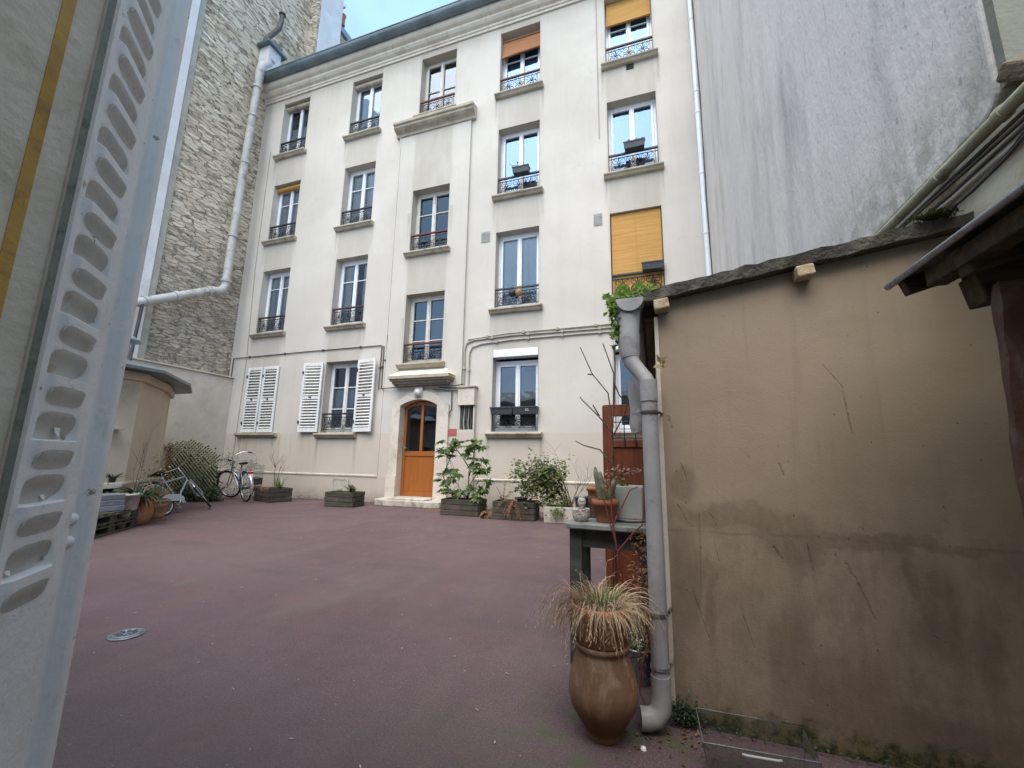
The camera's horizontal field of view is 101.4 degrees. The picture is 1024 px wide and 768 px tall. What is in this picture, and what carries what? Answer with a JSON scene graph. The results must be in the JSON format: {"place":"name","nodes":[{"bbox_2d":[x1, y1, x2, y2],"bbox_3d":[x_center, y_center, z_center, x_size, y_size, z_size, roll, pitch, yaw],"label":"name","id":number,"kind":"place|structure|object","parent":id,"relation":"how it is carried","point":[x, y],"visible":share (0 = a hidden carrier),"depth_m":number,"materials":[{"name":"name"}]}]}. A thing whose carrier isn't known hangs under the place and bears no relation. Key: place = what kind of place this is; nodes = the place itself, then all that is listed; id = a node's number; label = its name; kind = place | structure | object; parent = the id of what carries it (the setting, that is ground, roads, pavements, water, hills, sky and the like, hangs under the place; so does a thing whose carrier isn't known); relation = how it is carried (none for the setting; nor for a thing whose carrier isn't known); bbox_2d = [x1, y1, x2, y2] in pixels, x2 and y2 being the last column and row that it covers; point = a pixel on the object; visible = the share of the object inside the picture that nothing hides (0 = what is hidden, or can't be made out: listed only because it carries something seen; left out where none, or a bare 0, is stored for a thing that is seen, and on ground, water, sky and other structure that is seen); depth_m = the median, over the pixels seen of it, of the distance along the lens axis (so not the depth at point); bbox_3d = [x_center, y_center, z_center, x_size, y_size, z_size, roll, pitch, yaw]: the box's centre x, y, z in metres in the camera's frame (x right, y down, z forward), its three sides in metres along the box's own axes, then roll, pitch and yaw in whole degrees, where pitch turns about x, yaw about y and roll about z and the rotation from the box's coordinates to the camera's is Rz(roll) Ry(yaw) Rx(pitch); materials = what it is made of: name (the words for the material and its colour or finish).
{"place":"outdoors","nodes":[
{"label":"outdoors","id":0,"kind":"place"},
{"bbox_2d":[0,0,106,469],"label":"plastered house","id":1,"kind":"structure","parent":0,"point":[47,50],"depth_m":0.48,"materials":[{"name":"concrete"}]},
{"bbox_2d":[0,0,191,767],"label":"folding shutter","id":2,"kind":"object","parent":1,"relation":"attached to","point":[55,459],"visible":1,"depth_m":0.55,"materials":[{"name":"paint"}]},
{"bbox_2d":[343,0,456,38],"label":"sky","id":3,"kind":"structure","parent":0,"point":[363,17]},
{"bbox_2d":[52,493,895,767],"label":"courtyard ground","id":4,"kind":"structure","parent":0,"point":[331,641],"depth_m":2.25,"materials":[{"name":"asphalt"}]},
{"bbox_2d":[94,508,138,538],"bbox_3d":[-5.530,1.766,5.292,0.820,0.267,1.120,4,-11,-16],"label":"pallet","id":5,"kind":"object","parent":4,"relation":"on","point":[108,522],"visible":0.26,"depth_m":5.43,"materials":[{"name":"brown wood"}]},
{"bbox_2d":[99,493,125,511],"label":"planter","id":6,"kind":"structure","parent":5,"relation":"on","point":[112,502],"depth_m":5.53,"materials":[{"name":"wood"}]},
{"bbox_2d":[106,628,145,640],"bbox_3d":[-2.209,1.430,2.406,0.172,0.013,0.172,-3,-11,19],"label":"manhole cover","id":7,"kind":"object","parent":4,"relation":"on","point":[129,633],"visible":1,"depth_m":2.39,"materials":[{"name":"metal"}]},
{"bbox_2d":[115,492,141,527],"bbox_3d":[-5.399,1.754,5.839,0.330,0.450,0.330,-3,-11,19],"label":"stone pot","id":8,"kind":"object","parent":4,"relation":"on","point":[132,503],"visible":0.51,"depth_m":5.79,"materials":[{"name":"stone"}]},
{"bbox_2d":[136,497,153,525],"bbox_3d":[-5.477,1.856,6.127,0.376,0.385,0.376,-3,-11,19],"label":"terracotta pot","id":9,"kind":"object","parent":4,"relation":"on","point":[143,517],"visible":0.24,"depth_m":6.07,"materials":[{"name":"ceramic"}]},
{"bbox_2d":[129,427,154,490],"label":"dry stalk","id":10,"kind":"object","parent":9,"relation":"in","point":[139,463],"visible":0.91,"depth_m":6.29,"materials":[{"name":"brown plant"}]},
{"bbox_2d":[106,482,181,513],"bbox_3d":[-5.475,1.646,6.128,0.930,0.502,1.014,-8,-14,41],"label":"strap leaved plant","id":11,"kind":"object","parent":9,"relation":"in","point":[150,493],"visible":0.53,"depth_m":6.08,"materials":[{"name":"green plant"}]},
{"bbox_2d":[138,496,163,512],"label":"withered leaves","id":12,"kind":"object","parent":9,"relation":"on","point":[143,501],"visible":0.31,"depth_m":6.04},
{"bbox_2d":[104,336,191,492],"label":"outhouse","id":13,"kind":"structure","parent":4,"relation":"on","point":[147,393],"depth_m":6.66,"materials":[{"name":"stone"}]},
{"bbox_2d":[102,482,121,492],"bbox_3d":[-5.831,1.553,5.929,0.240,0.300,0.380,-3,-11,19],"label":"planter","id":14,"kind":"object","parent":13,"relation":"attached to","point":[110,486],"depth_m":6.01,"materials":[{"name":"stone"}]},
{"bbox_2d":[149,498,169,520],"bbox_3d":[-5.614,1.971,6.582,0.360,0.315,0.360,-3,-11,19],"label":"ribbed pot","id":15,"kind":"object","parent":4,"relation":"on","point":[160,515],"visible":0.45,"depth_m":6.53,"materials":[{"name":"ceramic"}]},
{"bbox_2d":[129,442,175,496],"bbox_3d":[-5.729,1.401,6.732,0.606,0.947,0.428,2,-10,-5],"label":"dry bush","id":16,"kind":"object","parent":15,"relation":"on","point":[149,482],"visible":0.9,"depth_m":6.73,"materials":[{"name":"brown plant"}]},
{"bbox_2d":[148,481,176,499],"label":"dry leaved plant","id":17,"kind":"object","parent":15,"relation":"in","point":[162,495],"visible":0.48,"depth_m":6.68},
{"bbox_2d":[129,0,206,358],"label":"neighbour house","id":18,"kind":"structure","parent":4,"relation":"on","point":[154,251],"depth_m":10.51,"materials":[{"name":"paint"}]},
{"bbox_2d":[139,455,210,515],"bbox_3d":[-5.974,1.818,7.518,0.554,1.007,1.580,-29,-9,-5],"label":"bicycle","id":19,"kind":"object","parent":4,"relation":"on","point":[179,497],"visible":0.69,"depth_m":7.37,"materials":[{"name":"silver metal"}]},
{"bbox_2d":[132,357,233,492],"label":"garden wall","id":20,"kind":"structure","parent":4,"relation":"on","point":[199,413],"depth_m":10.82,"materials":[{"name":"paint"}]},
{"bbox_2d":[160,439,220,500],"bbox_3d":[-7.452,1.968,9.724,1.774,1.357,0.045,-3,-11,19],"label":"trellis","id":21,"kind":"object","parent":4,"relation":"on","point":[182,459],"visible":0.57,"depth_m":9.75,"materials":[{"name":"brown wood"}]},
{"bbox_2d":[167,445,223,494],"bbox_3d":[-7.549,2.083,9.870,2.120,1.298,0.337,-3,-11,19],"label":"ivy","id":22,"kind":"object","parent":4,"relation":"on","point":[197,472],"visible":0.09,"depth_m":9.80,"materials":[{"name":"green plant"}]},
{"bbox_2d":[164,483,231,501],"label":"ground ivy","id":23,"kind":"object","parent":4,"relation":"on","point":[189,495],"visible":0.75,"depth_m":9.24,"materials":[{"name":"green plant"}]},
{"bbox_2d":[176,447,264,493],"bbox_3d":[-6.675,2.043,9.704,1.805,1.210,0.929,8,-12,-33],"label":"grey shrub","id":24,"kind":"object","parent":4,"relation":"on","point":[205,476],"visible":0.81,"depth_m":9.59,"materials":[{"name":"green plant"}]},
{"bbox_2d":[216,451,264,501],"bbox_3d":[-6.270,2.122,9.704,1.723,1.091,0.607,-7,-7,38],"label":"bicycle","id":25,"kind":"object","parent":4,"relation":"on","point":[241,485],"visible":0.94,"depth_m":9.53,"materials":[{"name":"silver metal"}]},
{"bbox_2d":[144,0,351,375],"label":"stone building","id":26,"kind":"structure","parent":4,"relation":"on","point":[240,40],"depth_m":11.77,"materials":[{"name":"stone"}]},
{"bbox_2d":[136,57,274,306],"bbox_3d":[-8.174,-5.885,11.122,0.320,9.365,3.117,-3,-11,19],"label":"soil pipe","id":27,"kind":"object","parent":26,"relation":"attached to","point":[263,66],"visible":0.91,"depth_m":11.87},
{"bbox_2d":[128,304,143,360],"bbox_3d":[-8.436,-1.112,9.404,0.079,1.488,0.217,5,-11,-23],"label":"vent pipe","id":28,"kind":"object","parent":27,"relation":"hanging from","point":[135,334],"visible":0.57,"depth_m":9.40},
{"bbox_2d":[253,487,292,502],"bbox_3d":[-5.475,2.525,9.611,0.768,0.296,0.508,-7,-13,36],"label":"wooden planter","id":29,"kind":"object","parent":4,"relation":"on","point":[283,494],"visible":0.94,"depth_m":9.40,"materials":[{"name":"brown wood"}]},
{"bbox_2d":[65,511,601,767],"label":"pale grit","id":30,"kind":"object","parent":4,"relation":"on","point":[402,614],"visible":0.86,"depth_m":2.53,"materials":[{"name":"gravel"}]},
{"bbox_2d":[324,490,364,507],"bbox_3d":[-3.529,2.421,8.850,0.688,0.296,0.448,-1,-10,13],"label":"wooden planter","id":31,"kind":"object","parent":4,"relation":"on","point":[342,499],"visible":0.97,"depth_m":8.66,"materials":[{"name":"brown wood"}]},
{"bbox_2d":[440,497,486,516],"bbox_3d":[-0.898,2.289,7.836,0.768,0.286,0.448,-2,-11,17],"label":"wooden planter","id":32,"kind":"object","parent":4,"relation":"on","point":[461,506],"visible":0.88,"depth_m":7.64,"materials":[{"name":"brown wood"}]},
{"bbox_2d":[432,438,493,502],"bbox_3d":[-0.926,1.615,7.895,1.281,1.242,0.599,-3,-11,19],"label":"leafy shrub","id":33,"kind":"object","parent":32,"relation":"on","point":[472,466],"visible":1,"depth_m":7.85,"materials":[{"name":"green plant"}]},
{"bbox_2d":[218,0,709,511],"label":"apartment building","id":34,"kind":"structure","parent":4,"relation":"on","point":[414,224],"depth_m":10.17,"materials":[{"name":"paint"}]},
{"bbox_2d":[231,152,270,465],"bbox_3d":[-7.437,-2.412,12.027,0.144,9.600,0.016,-3,-11,19],"label":"wall cable","id":35,"kind":"object","parent":34,"relation":"attached to","point":[251,305],"depth_m":11.99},
{"bbox_2d":[249,272,289,338],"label":"window","id":36,"kind":"structure","parent":34,"relation":"in","point":[273,325],"depth_m":12.03,"materials":[{"name":"white plastic"}]},
{"bbox_2d":[261,183,300,246],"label":"window","id":37,"kind":"structure","parent":34,"relation":"in","point":[284,232],"depth_m":12.50,"materials":[{"name":"glass"}]},
{"bbox_2d":[272,101,309,161],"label":"window","id":38,"kind":"structure","parent":34,"relation":"in","point":[296,139],"depth_m":12.93,"materials":[{"name":"white plastic"}]},
{"bbox_2d":[231,335,387,389],"bbox_3d":[-5.681,-0.361,10.301,5.132,1.687,1.398,-3,-11,19],"label":"wall cable","id":39,"kind":"object","parent":34,"relation":"attached to","point":[382,367],"depth_m":10.50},
{"bbox_2d":[313,362,357,437],"bbox_3d":[-4.265,0.390,10.529,1.210,1.939,0.463,-3,-11,19],"label":"window","id":40,"kind":"structure","parent":34,"relation":"in","point":[340,413],"depth_m":10.66,"materials":[{"name":"white paint"}]},
{"bbox_2d":[323,259,367,331],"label":"window","id":41,"kind":"structure","parent":34,"relation":"in","point":[344,322],"depth_m":11.18,"materials":[{"name":"white plastic"}]},
{"bbox_2d":[333,168,374,232],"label":"window","id":42,"kind":"structure","parent":34,"relation":"in","point":[360,199],"depth_m":11.68,"materials":[{"name":"white plastic"}]},
{"bbox_2d":[342,77,382,141],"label":"window","id":43,"kind":"structure","parent":34,"relation":"in","point":[366,124],"depth_m":12.17,"materials":[{"name":"white plastic"}]},
{"bbox_2d":[400,400,436,496],"bbox_3d":[-2.087,1.452,9.586,0.960,2.170,0.126,-3,-11,19],"label":"door","id":44,"kind":"structure","parent":34,"relation":"in","point":[417,470],"depth_m":9.56,"materials":[{"name":"brown wood"}]},
{"bbox_2d":[395,294,444,368],"bbox_3d":[-2.078,-1.271,10.011,1.240,1.859,0.425,-3,-11,19],"label":"window","id":45,"kind":"structure","parent":34,"relation":"in","point":[428,362],"depth_m":10.06,"materials":[{"name":"white glass"}]},
{"bbox_2d":[380,384,463,415],"bbox_3d":[-2.113,0.383,9.549,2.246,0.701,0.145,-3,-11,19],"label":"wall cable","id":46,"kind":"object","parent":34,"relation":"attached to","point":[433,389],"depth_m":9.43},
{"bbox_2d":[403,189,449,257],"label":"window","id":47,"kind":"structure","parent":34,"relation":"in","point":[433,249],"depth_m":10.54,"materials":[{"name":"white glass"}]},
{"bbox_2d":[413,57,456,116],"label":"window","id":48,"kind":"structure","parent":34,"relation":"in","point":[442,65],"depth_m":11.39,"materials":[{"name":"white glass"}]},
{"bbox_2d":[489,406,512,414],"bbox_3d":[-0.209,0.574,8.909,0.516,0.162,0.178,-3,-11,19],"label":"window box","id":49,"kind":"object","parent":34,"relation":"attached to","point":[501,410],"visible":0.9,"depth_m":8.83,"materials":[{"name":"plastic"}]},
{"bbox_2d":[485,360,541,437],"bbox_3d":[0.081,0.305,9.021,1.230,1.719,0.425,-3,-11,19],"label":"window","id":50,"kind":"structure","parent":34,"relation":"in","point":[515,430],"depth_m":9.08,"materials":[{"name":"white plastic"}]},
{"bbox_2d":[488,231,542,314],"bbox_3d":[0.135,-2.551,9.550,1.230,2.009,0.462,-3,-11,19],"label":"window","id":51,"kind":"structure","parent":34,"relation":"in","point":[518,254],"depth_m":9.71,"materials":[{"name":"glass"}]},
{"bbox_2d":[491,127,542,202],"bbox_3d":[0.180,-5.277,10.039,1.230,1.949,0.463,-3,-11,19],"label":"window","id":52,"kind":"structure","parent":34,"relation":"in","point":[511,187],"depth_m":10.18,"materials":[{"name":"glass"}]},
{"bbox_2d":[494,30,543,100],"bbox_3d":[0.227,-8.033,10.532,1.230,1.969,0.463,-3,-11,19],"label":"window","id":53,"kind":"structure","parent":34,"relation":"in","point":[522,77],"depth_m":10.60,"materials":[{"name":"glass"}]},
{"bbox_2d":[512,163,529,176],"bbox_3d":[0.215,-4.982,9.789,0.416,0.162,0.178,-3,-11,19],"label":"window box","id":54,"kind":"object","parent":34,"relation":"attached to","point":[521,170],"visible":1,"depth_m":9.73,"materials":[{"name":"plastic"}]},
{"bbox_2d":[512,406,538,414],"bbox_3d":[0.282,0.552,8.739,0.556,0.162,0.186,-3,-11,19],"label":"window box","id":55,"kind":"object","parent":34,"relation":"attached to","point":[525,410],"visible":1,"depth_m":8.68,"materials":[{"name":"plastic"}]},
{"bbox_2d":[463,323,617,385],"bbox_3d":[1.313,-0.640,8.651,5.092,1.212,0.062,-3,-11,19],"label":"wall cable","id":56,"kind":"object","parent":34,"relation":"attached to","point":[513,334],"depth_m":9.04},
{"bbox_2d":[595,0,599,137],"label":"wall cable","id":57,"kind":"object","parent":34,"relation":"attached to","point":[597,69],"depth_m":9.66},
{"bbox_2d":[613,354,642,437],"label":"window","id":58,"kind":"structure","parent":34,"relation":"in","point":[618,368],"depth_m":8.42,"materials":[{"name":"white plastic"}]},
{"bbox_2d":[601,0,657,71],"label":"window","id":59,"kind":"structure","parent":34,"relation":"in","point":[629,46],"depth_m":9.77,"materials":[{"name":"white plastic"}]},
{"bbox_2d":[623,137,644,152],"bbox_3d":[2.618,-5.107,8.981,0.446,0.162,0.178,-4,-11,18],"label":"window box","id":60,"kind":"object","parent":34,"relation":"attached to","point":[634,145],"visible":1,"depth_m":8.93,"materials":[{"name":"plastic"}]},
{"bbox_2d":[604,99,663,180],"bbox_3d":[2.642,-5.385,9.208,1.230,1.949,0.464,-3,-11,19],"label":"window","id":61,"kind":"structure","parent":34,"relation":"in","point":[622,164],"depth_m":9.34,"materials":[{"name":"white plastic"}]},
{"bbox_2d":[608,208,664,301],"bbox_3d":[2.590,-2.662,8.702,1.230,2.009,0.425,-3,-11,19],"label":"window","id":62,"kind":"structure","parent":34,"relation":"in","point":[636,237],"depth_m":8.71,"materials":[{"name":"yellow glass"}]},
{"bbox_2d":[641,259,663,272],"bbox_3d":[2.820,-2.361,8.404,0.436,0.162,0.178,-3,-11,19],"label":"window box","id":63,"kind":"object","parent":34,"relation":"attached to","point":[652,265],"visible":1,"depth_m":8.35,"materials":[{"name":"plastic"}]},
{"bbox_2d":[687,0,711,275],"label":"drainpipe","id":64,"kind":"object","parent":34,"relation":"attached to","point":[697,112],"visible":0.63,"depth_m":8.50,"materials":[{"name":"white plastic"}]},
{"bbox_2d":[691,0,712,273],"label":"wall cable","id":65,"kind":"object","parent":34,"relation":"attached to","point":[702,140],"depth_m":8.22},
{"bbox_2d":[202,499,747,767],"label":"leaf litter","id":66,"kind":"object","parent":4,"relation":"on","point":[696,734],"visible":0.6,"depth_m":1.58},
{"bbox_2d":[496,499,524,520],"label":"dead fern","id":67,"kind":"object","parent":4,"relation":"on","point":[511,504],"visible":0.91,"depth_m":7.16,"materials":[{"name":"brown plant"}]},
{"bbox_2d":[492,499,539,520],"bbox_3d":[0.073,2.218,7.406,0.768,0.306,0.448,-2,-10,15],"label":"wooden planter","id":68,"kind":"object","parent":4,"relation":"on","point":[531,512],"visible":0.9,"depth_m":7.20,"materials":[{"name":"brown wood"}]},
{"bbox_2d":[543,504,574,523],"bbox_3d":[0.885,2.196,7.075,0.649,0.260,0.418,-3,-11,19],"label":"concrete trough","id":69,"kind":"object","parent":4,"relation":"on","point":[559,519],"visible":0.48,"depth_m":6.92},
{"bbox_2d":[500,440,591,518],"bbox_3d":[0.568,1.611,7.172,1.611,1.300,1.008,0,-10,6],"label":"arching shrub","id":70,"kind":"object","parent":69,"relation":"in","point":[544,478],"visible":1,"depth_m":7.16,"materials":[{"name":"green plant"}]},
{"bbox_2d":[575,344,629,594],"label":"bare twigs","id":71,"kind":"object","parent":4,"relation":"on","point":[612,419],"visible":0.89,"depth_m":2.85,"materials":[{"name":"brown plant"}]},
{"bbox_2d":[569,635,637,745],"bbox_3d":[0.354,1.178,1.634,0.264,0.328,0.264,-3,-11,19],"label":"clay jar","id":72,"kind":"object","parent":4,"relation":"on","point":[603,688],"visible":0.84,"depth_m":1.54,"materials":[{"name":"ceramic"}]},
{"bbox_2d":[570,593,632,650],"bbox_3d":[0.358,0.948,1.675,0.248,0.145,0.248,-3,-11,19],"label":"terracotta pot","id":73,"kind":"object","parent":72,"relation":"on","point":[597,645],"visible":0.4,"depth_m":1.58,"materials":[{"name":"ceramic"}]},
{"bbox_2d":[520,559,666,664],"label":"dry grass","id":74,"kind":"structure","parent":73,"relation":"in","point":[626,607],"depth_m":1.63,"materials":[{"name":"plant"}]},
{"bbox_2d":[572,574,630,609],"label":"green grass","id":75,"kind":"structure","parent":73,"relation":"in","point":[611,597],"depth_m":1.69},
{"bbox_2d":[566,518,648,663],"bbox_3d":[0.551,1.108,2.279,0.445,0.700,0.380,-3,-11,19],"label":"table","id":76,"kind":"object","parent":4,"relation":"on","point":[587,535],"visible":0.36,"depth_m":2.21,"materials":[{"name":"paint"}]},
{"bbox_2d":[572,507,589,521],"bbox_3d":[0.382,0.719,2.313,0.101,0.072,0.091,-3,-11,19],"label":"stone pot","id":77,"kind":"object","parent":76,"relation":"on","point":[580,514],"visible":0.99,"depth_m":2.28,"materials":[{"name":"stone"}]},
{"bbox_2d":[578,497,585,507],"bbox_3d":[0.387,0.665,2.327,0.047,0.070,0.041,-3,-11,19],"label":"white figurine","id":78,"kind":"object","parent":77,"relation":"on","point":[581,502],"visible":0.83,"depth_m":2.31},
{"bbox_2d":[585,496,597,517],"bbox_3d":[0.487,0.727,2.490,0.106,0.122,0.106,-3,-11,19],"label":"dark pot","id":79,"kind":"object","parent":76,"relation":"on","point":[591,507],"visible":0.32,"depth_m":2.45,"materials":[{"name":"ceramic"}]},
{"bbox_2d":[586,486,597,496],"bbox_3d":[0.491,0.644,2.504,0.094,0.067,0.094,-3,-11,19],"label":"terracotta pot","id":80,"kind":"object","parent":79,"relation":"in","point":[592,491],"visible":0.56,"depth_m":2.47,"materials":[{"name":"ceramic"}]},
{"bbox_2d":[592,498,618,522],"bbox_3d":[0.511,0.694,2.294,0.148,0.120,0.148,-3,-11,19],"label":"terracotta pot","id":81,"kind":"object","parent":76,"relation":"on","point":[600,511],"visible":0.83,"depth_m":2.25,"materials":[{"name":"ceramic"}]},
{"bbox_2d":[592,467,618,500],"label":"cactus","id":82,"kind":"object","parent":81,"relation":"on","point":[598,476],"visible":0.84,"depth_m":2.30,"materials":[{"name":"plant"}]},
{"bbox_2d":[599,469,642,567],"bbox_3d":[0.561,0.672,2.168,0.224,0.521,0.056,-3,-11,19],"label":"bramble","id":83,"kind":"object","parent":76,"relation":"on","point":[614,536],"visible":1,"depth_m":2.16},
{"bbox_2d":[615,485,645,522],"bbox_3d":[0.664,0.671,2.364,0.184,0.193,0.184,-3,-11,19],"label":"square planter","id":84,"kind":"object","parent":76,"relation":"on","point":[631,509],"visible":0.83,"depth_m":2.30,"materials":[{"name":"plastic"}]},
{"bbox_2d":[604,464,640,496],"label":"dried flowers","id":85,"kind":"object","parent":84,"relation":"on","point":[619,471],"visible":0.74,"depth_m":2.48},
{"bbox_2d":[611,510,649,643],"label":"dry weeds","id":86,"kind":"object","parent":4,"relation":"on","point":[640,569],"visible":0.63,"depth_m":2.00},
{"bbox_2d":[627,632,650,686],"bbox_3d":[0.607,1.310,2.019,0.158,0.213,0.158,-3,-11,19],"label":"metal bucket","id":87,"kind":"object","parent":4,"relation":"on","point":[646,670],"visible":0.31,"depth_m":1.95,"materials":[{"name":"metal"}]},
{"bbox_2d":[627,601,650,675],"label":"weeds","id":88,"kind":"object","parent":87,"relation":"in","point":[637,645],"visible":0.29,"depth_m":1.99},
{"bbox_2d":[628,629,673,681],"bbox_3d":[0.691,1.287,2.040,0.311,0.284,0.430,-3,-11,19],"label":"ground ivy","id":89,"kind":"object","parent":4,"relation":"on","point":[644,678],"visible":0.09,"depth_m":1.95,"materials":[{"name":"green plant"}]},
{"bbox_2d":[695,707,821,767],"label":"plastic bin","id":90,"kind":"object","parent":4,"relation":"on","point":[811,759],"visible":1,"depth_m":1.31,"materials":[{"name":"white"}]},
{"bbox_2d":[668,690,943,767],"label":"weeds","id":91,"kind":"object","parent":4,"relation":"on","point":[680,715],"visible":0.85,"depth_m":1.64,"materials":[{"name":"green plant"}]},
{"bbox_2d":[643,211,1023,767],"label":"shed","id":92,"kind":"structure","parent":4,"relation":"on","point":[843,526],"depth_m":1.63,"materials":[{"name":"paint"}]},
{"bbox_2d":[602,404,645,602],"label":"wooden gate","id":93,"kind":"structure","parent":92,"relation":"attached to","point":[627,454],"depth_m":3.12,"materials":[{"name":"wood"}]},
{"bbox_2d":[628,377,641,433],"bbox_3d":[0.589,0.103,1.999,0.069,0.268,0.082,-3,-11,19],"label":"pipe stub","id":94,"kind":"object","parent":92,"relation":"attached to","point":[635,423],"visible":0.79,"depth_m":1.98,"materials":[{"name":"grey plastic"}]},
{"bbox_2d":[616,296,674,731],"bbox_3d":[0.947,0.678,2.909,0.196,1.768,2.540,-3,-11,19],"label":"downspout","id":95,"kind":"object","parent":92,"relation":"attached to","point":[655,714],"visible":0.99,"depth_m":1.75,"materials":[{"name":"grey plastic"}]},
{"bbox_2d":[603,283,656,350],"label":"gutter weeds","id":96,"kind":"object","parent":95,"relation":"on","point":[611,306],"visible":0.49,"depth_m":1.99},
{"bbox_2d":[602,281,644,300],"bbox_3d":[0.530,-0.433,2.001,0.203,0.098,0.084,-3,-11,19],"label":"nasturtium","id":97,"kind":"object","parent":96,"relation":"on","point":[627,292],"visible":0.87,"depth_m":1.98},
{"bbox_2d":[639,624,649,705],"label":"bramble","id":98,"kind":"object","parent":95,"relation":"on","point":[642,665],"visible":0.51,"depth_m":1.76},
{"bbox_2d":[654,354,666,371],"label":"dead leaf","id":99,"kind":"object","parent":95,"relation":"attached to","point":[660,361],"visible":1,"depth_m":1.83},
{"bbox_2d":[905,207,963,223],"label":"moss tuft","id":100,"kind":"object","parent":92,"relation":"on","point":[939,213],"visible":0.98,"depth_m":1.62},
{"bbox_2d":[693,0,1023,273],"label":"gable building","id":101,"kind":"structure","parent":4,"relation":"on","point":[829,122],"depth_m":2.60,"materials":[{"name":"concrete"}]},
{"bbox_2d":[875,82,1023,234],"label":"wall pipe","id":102,"kind":"object","parent":101,"relation":"attached to","point":[1007,108],"depth_m":1.56,"materials":[{"name":"metal"}]},
{"bbox_2d":[898,109,1023,227],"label":"wall cable","id":103,"kind":"object","parent":101,"relation":"attached to","point":[983,152],"depth_m":1.54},
{"bbox_2d":[922,140,1023,221],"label":"wall cable","id":104,"kind":"object","parent":101,"relation":"attached to","point":[977,177],"depth_m":1.56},
{"bbox_2d":[946,130,1023,217],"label":"wall cable","id":105,"kind":"object","parent":101,"relation":"attached to","point":[1004,157],"depth_m":1.37,"materials":[{"name":"metal"}]},
{"bbox_2d":[884,182,1023,518],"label":"lean to","id":106,"kind":"object","parent":4,"relation":"on","point":[981,255],"visible":1,"depth_m":1.06,"materials":[{"name":"wood"}]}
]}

